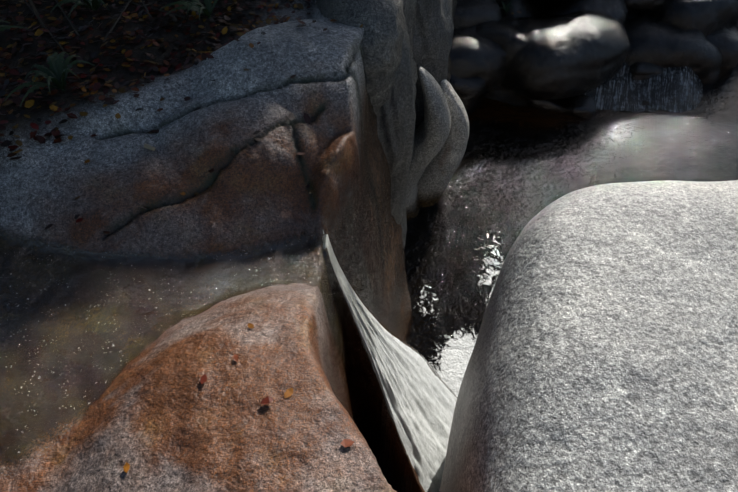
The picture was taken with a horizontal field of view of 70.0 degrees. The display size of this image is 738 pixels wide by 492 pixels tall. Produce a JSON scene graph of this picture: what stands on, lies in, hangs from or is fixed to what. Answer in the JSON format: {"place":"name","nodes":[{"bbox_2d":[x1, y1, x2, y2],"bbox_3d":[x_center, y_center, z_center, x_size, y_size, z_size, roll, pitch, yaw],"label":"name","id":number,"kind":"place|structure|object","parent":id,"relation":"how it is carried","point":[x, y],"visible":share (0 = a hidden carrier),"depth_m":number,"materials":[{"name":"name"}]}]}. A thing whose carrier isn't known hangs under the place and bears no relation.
{"place":"outdoors","nodes":[
{"label":"outdoors","id":0,"kind":"place"},
{"bbox_2d":[144,144,154,150],"bbox_3d":[-1.494,-0.672,3.593,0.082,0.034,0.032,23,52,20],"label":"fallen leaf","id":1,"kind":"object","parent":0,"point":[150,147],"visible":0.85,"depth_m":3.58,"materials":[{"name":"beige plant"}]},
{"bbox_2d":[0,0,637,491],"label":"ground","id":2,"kind":"structure","parent":0,"point":[124,336],"depth_m":3.45,"materials":[{"name":"stone"}]},
{"bbox_2d":[24,0,185,59],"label":"twigs","id":3,"kind":"object","parent":2,"relation":"on","point":[35,12],"visible":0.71,"depth_m":4.20,"materials":[{"name":"brown wood"}]},
{"bbox_2d":[0,0,513,106],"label":"fern clumps","id":4,"kind":"object","parent":2,"relation":"on","point":[58,67],"visible":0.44,"depth_m":3.74,"materials":[{"name":"green plant"}]},
{"bbox_2d":[0,0,629,472],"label":"fallen leaves","id":5,"kind":"object","parent":2,"relation":"on","point":[196,56],"visible":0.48,"depth_m":4.05,"materials":[{"name":"orange plant"}]},
{"bbox_2d":[316,0,404,115],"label":"rock wall","id":6,"kind":"structure","parent":2,"relation":"on","point":[382,22],"depth_m":4.20,"materials":[{"name":"stone"}]},
{"bbox_2d":[322,231,456,491],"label":"waterfall","id":7,"kind":"structure","parent":2,"relation":"on","point":[420,399],"depth_m":4.92,"materials":[{"name":"white liquid"}]},
{"bbox_2d":[377,16,417,246],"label":"rock wall","id":8,"kind":"structure","parent":2,"relation":"on","point":[396,125],"depth_m":4.92,"materials":[{"name":"stone"}]},
{"bbox_2d":[403,0,414,198],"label":"rock wall","id":9,"kind":"structure","parent":2,"relation":"on","point":[408,8],"depth_m":5.04,"materials":[{"name":"stone"}]},
{"bbox_2d":[412,0,416,36],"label":"rock wall","id":10,"kind":"structure","parent":2,"relation":"on","point":[413,27],"depth_m":6.32,"materials":[{"name":"stone"}]},
{"bbox_2d":[406,66,450,220],"bbox_3d":[0.675,-1.441,8.194,1.053,2.948,0.910,1,48,1],"label":"rock","id":11,"kind":"object","parent":2,"relation":"on","point":[431,132],"visible":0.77,"depth_m":7.52,"materials":[{"name":"grey stone"}]},
{"bbox_2d":[412,0,453,129],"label":"rock wall","id":12,"kind":"structure","parent":2,"relation":"on","point":[433,37],"depth_m":7.34,"materials":[{"name":"stone"}]},
{"bbox_2d":[417,79,468,206],"bbox_3d":[1.006,-1.501,8.908,1.200,2.899,1.230,1,48,1],"label":"rock","id":13,"kind":"object","parent":2,"relation":"on","point":[437,174],"visible":0.42,"depth_m":8.39,"materials":[{"name":"grey stone"}]},
{"bbox_2d":[447,0,456,81],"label":"rock wall","id":14,"kind":"structure","parent":2,"relation":"on","point":[449,60],"depth_m":9.12,"materials":[{"name":"stone"}]},
{"bbox_2d":[449,74,486,115],"bbox_3d":[1.506,-3.470,10.951,2.027,1.072,1.688,21,51,18],"label":"bank rock","id":15,"kind":"object","parent":2,"relation":"on","point":[471,92],"visible":0.1,"depth_m":10.25,"materials":[{"name":"stone"}]},
{"bbox_2d":[453,0,501,28],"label":"bank rock","id":16,"kind":"object","parent":2,"relation":"on","point":[469,13],"visible":0.1,"depth_m":10.49,"materials":[{"name":"stone"}]},
{"bbox_2d":[449,25,507,91],"bbox_3d":[2.147,-3.996,10.947,2.399,1.403,2.168,1,48,1],"label":"bank rock","id":17,"kind":"object","parent":2,"relation":"on","point":[472,53],"visible":0.17,"depth_m":10.18,"materials":[{"name":"stone"}]},
{"bbox_2d":[476,16,527,67],"bbox_3d":[2.746,-4.057,10.865,1.708,1.156,1.174,30,55,24],"label":"bank rock","id":18,"kind":"object","parent":17,"relation":"on","point":[507,36],"visible":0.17,"depth_m":10.26,"materials":[{"name":"stone"}]},
{"bbox_2d":[526,95,595,118],"bbox_3d":[3.987,-2.890,10.999,1.405,0.601,0.640,19,51,16],"label":"bank rock","id":19,"kind":"object","parent":2,"relation":"on","point":[581,106],"visible":0.46,"depth_m":10.74,"materials":[{"name":"stone"}]},
{"bbox_2d":[500,10,629,99],"bbox_3d":[3.968,-4.118,10.996,3.050,1.421,2.222,-20,51,-17],"label":"bank rock","id":20,"kind":"object","parent":2,"relation":"on","point":[570,55],"visible":0.75,"depth_m":10.20,"materials":[{"name":"stone"}]},
{"bbox_2d":[543,0,628,25],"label":"bank rock","id":21,"kind":"object","parent":2,"relation":"on","point":[617,9],"visible":0.21,"depth_m":11.02,"materials":[{"name":"stone"}]},
{"bbox_2d":[439,180,737,491],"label":"boulder","id":22,"kind":"object","parent":2,"relation":"on","point":[604,357],"visible":1,"depth_m":2.51,"materials":[{"name":"stone"}]},
{"bbox_2d":[582,62,702,112],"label":"waterfall","id":23,"kind":"structure","parent":2,"relation":"on","point":[674,89],"depth_m":11.07,"materials":[{"name":"grey liquid"}]},
{"bbox_2d":[624,0,664,9],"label":"bank rock","id":24,"kind":"object","parent":2,"relation":"on","point":[645,4],"visible":0.23,"depth_m":11.52,"materials":[{"name":"stone"}]},
{"bbox_2d":[629,61,663,79],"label":"bank rock","id":25,"kind":"object","parent":2,"relation":"on","point":[639,70],"visible":0.23,"depth_m":11.29,"materials":[{"name":"stone"}]},
{"bbox_2d":[624,15,722,83],"bbox_3d":[6.573,-4.347,11.848,2.689,1.401,1.710,1,48,1],"label":"bank rock","id":26,"kind":"object","parent":2,"relation":"on","point":[653,39],"visible":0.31,"depth_m":11.20,"materials":[{"name":"stone"}]},
{"bbox_2d":[706,26,737,78],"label":"bank rock","id":27,"kind":"object","parent":2,"relation":"on","point":[724,41],"visible":0.27,"depth_m":11.34,"materials":[{"name":"stone"}]},
{"bbox_2d":[404,70,737,396],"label":"pool water","id":28,"kind":"structure","parent":0,"point":[519,168],"depth_m":9.47,"materials":[{"name":"grey liquid"}]},
{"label":"bank rock","id":29,"kind":"object","parent":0,"visible":0},
{"bbox_2d":[638,0,737,36],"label":"bank rock","id":30,"kind":"object","parent":29,"relation":"on","point":[707,17],"visible":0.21,"depth_m":11.17,"materials":[{"name":"stone"}]}
]}

